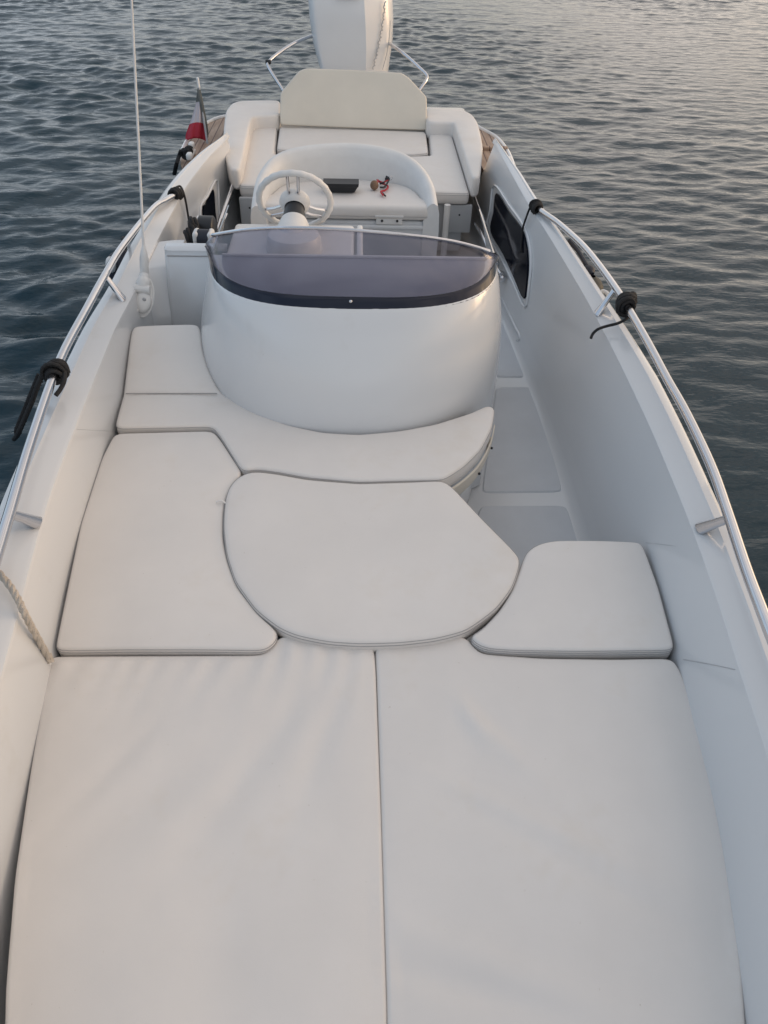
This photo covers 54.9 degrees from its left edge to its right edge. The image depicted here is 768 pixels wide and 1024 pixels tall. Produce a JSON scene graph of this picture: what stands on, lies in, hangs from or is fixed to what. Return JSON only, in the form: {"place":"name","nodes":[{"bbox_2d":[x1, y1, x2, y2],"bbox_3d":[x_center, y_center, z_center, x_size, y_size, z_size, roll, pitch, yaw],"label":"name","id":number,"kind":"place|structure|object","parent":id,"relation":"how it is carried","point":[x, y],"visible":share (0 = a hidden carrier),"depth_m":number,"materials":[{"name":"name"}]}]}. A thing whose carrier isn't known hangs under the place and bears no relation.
{"place":"outdoors","nodes":[
{"label":"outdoors","id":0,"kind":"place"},
{"bbox_2d":[323,178,358,192],"bbox_3d":[-0.272,-2.062,4.677,0.225,0.058,0.100,0,42,-2],"label":"tray","id":1,"kind":"object","parent":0,"point":[343,185],"visible":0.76,"depth_m":4.65,"materials":[{"name":"black plastic"}]},
{"bbox_2d":[0,0,767,606],"bbox_3d":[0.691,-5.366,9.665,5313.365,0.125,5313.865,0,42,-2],"label":"water","id":2,"kind":"structure","parent":0,"point":[632,134],"depth_m":8.49,"materials":[{"name":"blue liquid"}]},
{"bbox_2d":[0,0,767,1023],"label":"motorboat","id":3,"kind":"object","parent":2,"relation":"on","point":[298,294],"visible":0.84,"depth_m":3.09,"materials":[{"name":"white plastic"}]},
{"bbox_2d":[0,570,53,663],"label":"mooring line","id":4,"kind":"object","parent":3,"relation":"hanging from","point":[24,613],"visible":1,"depth_m":2.07,"materials":[{"name":"white fabric"}]},
{"bbox_2d":[11,358,70,440],"bbox_3d":[-1.378,-0.383,2.868,0.423,0.474,0.196,10,43,9],"label":"fender rope","id":5,"kind":"object","parent":3,"relation":"attached to","point":[60,367],"visible":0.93,"depth_m":2.75,"materials":[{"name":"black fabric"}]},
{"bbox_2d":[105,236,126,278],"bbox_3d":[-1.430,-1.261,4.079,0.188,0.640,0.416,-7,43,-10],"label":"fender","id":6,"kind":"object","parent":3,"relation":"hanging from","point":[115,268],"visible":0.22,"depth_m":4.04,"materials":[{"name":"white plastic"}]},
{"bbox_2d":[57,432,277,656],"bbox_3d":[-0.751,0.069,2.673,0.669,0.087,1.193,-5,42,-8],"label":"bench cushion","id":7,"kind":"object","parent":3,"relation":"on","point":[150,574],"visible":0.97,"depth_m":2.50,"materials":[{"name":"leather"}]},
{"bbox_2d":[167,185,188,219],"bbox_3d":[-1.235,-1.852,4.500,0.115,0.264,0.120,0,42,-2],"label":"fender rope","id":8,"kind":"object","parent":3,"relation":"attached to","point":[179,192],"visible":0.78,"depth_m":4.41,"materials":[{"name":"black fabric"}]},
{"bbox_2d":[172,145,192,174],"bbox_3d":[-1.609,-2.801,5.914,0.172,0.282,0.300,-12,44,-15],"label":"mooring rope","id":9,"kind":"object","parent":3,"relation":"attached to","point":[182,152],"visible":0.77,"depth_m":5.79,"materials":[{"name":"black fabric"}]},
{"bbox_2d":[183,216,199,242],"bbox_3d":[-1.056,-1.532,4.078,0.097,0.166,0.194,0,42,-2],"label":"rope bundle","id":10,"kind":"object","parent":3,"relation":"attached to","point":[193,223],"visible":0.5,"depth_m":4.03,"materials":[{"name":"black fabric"}]},
{"bbox_2d":[5,637,386,1023],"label":"bow sunpad","id":11,"kind":"object","parent":3,"relation":"on","point":[201,840],"visible":0.96,"depth_m":1.82,"materials":[{"name":"leather"}]},
{"bbox_2d":[185,77,207,143],"bbox_3d":[-1.562,-3.288,6.097,0.190,0.492,0.138,-17,45,-20],"label":"ensign","id":12,"kind":"object","parent":3,"relation":"on","point":[198,127],"visible":1,"depth_m":6.16,"materials":[{"name":"red fabric"}]},
{"bbox_2d":[192,228,215,242],"bbox_3d":[-0.970,-1.474,3.990,0.112,0.100,0.103,0,42,-2],"label":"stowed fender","id":13,"kind":"object","parent":3,"relation":"on","point":[201,235],"visible":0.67,"depth_m":3.94,"materials":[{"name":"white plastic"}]},
{"bbox_2d":[197,215,217,232],"bbox_3d":[-1.008,-1.609,4.213,0.100,0.150,0.153,0,42,-2],"label":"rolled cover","id":14,"kind":"object","parent":3,"relation":"on","point":[206,222],"visible":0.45,"depth_m":4.14,"materials":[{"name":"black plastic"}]},
{"bbox_2d":[199,179,222,235],"bbox_3d":[-1.184,-2.012,5.073,0.055,0.351,0.612,4,42,2],"label":"side window","id":15,"kind":"structure","parent":3,"relation":"in","point":[208,209],"depth_m":5.05,"materials":[{"name":"black"}]},
{"bbox_2d":[240,128,277,196],"bbox_3d":[-0.835,-2.772,5.778,0.493,0.092,1.602,-2,42,-4],"label":"stern cushion","id":16,"kind":"object","parent":3,"relation":"on","point":[262,147],"visible":0.32,"depth_m":5.68,"materials":[{"name":"leather"}]},
{"bbox_2d":[116,325,494,494],"bbox_3d":[-0.427,-0.398,3.161,1.741,0.279,0.765,13,43,12],"label":"console cushion","id":17,"kind":"object","parent":3,"relation":"attached to","point":[170,385],"visible":0.92,"depth_m":3.07,"materials":[{"name":"leather"}]},
{"bbox_2d":[308,0,392,71],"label":"outboard motor","id":18,"kind":"object","parent":3,"relation":"attached to","point":[352,34],"visible":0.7,"depth_m":6.40,"materials":[{"name":"white plastic"}]},
{"bbox_2d":[277,127,427,156],"bbox_3d":[-0.258,-3.011,6.060,1.237,0.092,0.693,0,42,-2],"label":"stern cushion","id":19,"kind":"object","parent":3,"relation":"on","point":[411,144],"visible":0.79,"depth_m":6.04,"materials":[{"name":"leather"}]},
{"bbox_2d":[216,472,519,652],"bbox_3d":[-0.074,0.142,2.597,1.086,0.081,0.840,0,42,-2],"label":"table cushion","id":20,"kind":"object","parent":3,"relation":"on","point":[373,567],"visible":0.99,"depth_m":2.52,"materials":[{"name":"leather"}]},
{"bbox_2d":[370,176,392,196],"bbox_3d":[-0.025,-2.090,4.719,0.121,0.058,0.269,7,42,6],"label":"key float","id":21,"kind":"object","parent":3,"relation":"on","point":[374,184],"visible":1,"depth_m":4.71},
{"bbox_2d":[411,135,468,203],"bbox_3d":[0.315,-2.709,5.752,0.554,0.092,1.487,0,42,-2],"label":"stern cushion","id":22,"kind":"object","parent":3,"relation":"on","point":[440,165],"visible":0.62,"depth_m":5.52,"materials":[{"name":"leather"}]},
{"bbox_2d":[486,184,531,307],"bbox_3d":[0.814,-1.792,4.853,0.064,0.378,1.448,-2,42,-4],"label":"side window","id":23,"kind":"structure","parent":3,"relation":"in","point":[505,229],"depth_m":4.72,"materials":[{"name":"black glass"}]},
{"bbox_2d":[520,199,542,251],"bbox_3d":[0.892,-1.730,4.462,0.120,0.298,0.107,0,42,-2],"label":"fender rope","id":24,"kind":"object","parent":3,"relation":"attached to","point":[534,204],"visible":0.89,"depth_m":4.39,"materials":[{"name":"black fabric"}]},
{"bbox_2d":[375,638,744,1023],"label":"bow sunpad","id":25,"kind":"object","parent":3,"relation":"on","point":[552,851],"visible":0.92,"depth_m":1.84,"materials":[{"name":"leather"}]},
{"bbox_2d":[471,541,672,659],"bbox_3d":[0.600,0.286,2.486,0.664,0.085,0.493,0,42,-2],"label":"corner cushion","id":26,"kind":"object","parent":3,"relation":"on","point":[598,600],"visible":1,"depth_m":2.40,"materials":[{"name":"leather"}]},
{"bbox_2d":[568,239,608,295],"bbox_3d":[1.127,-1.170,4.159,0.160,0.492,0.630,0,42,-2],"label":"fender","id":27,"kind":"object","parent":3,"relation":"hanging from","point":[591,271],"visible":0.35,"depth_m":4.04,"materials":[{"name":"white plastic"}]},
{"bbox_2d":[590,291,637,338],"bbox_3d":[1.047,-0.877,3.294,0.114,0.188,0.248,34,51,31],"label":"fender rope","id":28,"kind":"object","parent":3,"relation":"attached to","point":[623,299],"visible":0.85,"depth_m":3.26,"materials":[{"name":"black fabric"}]}
]}

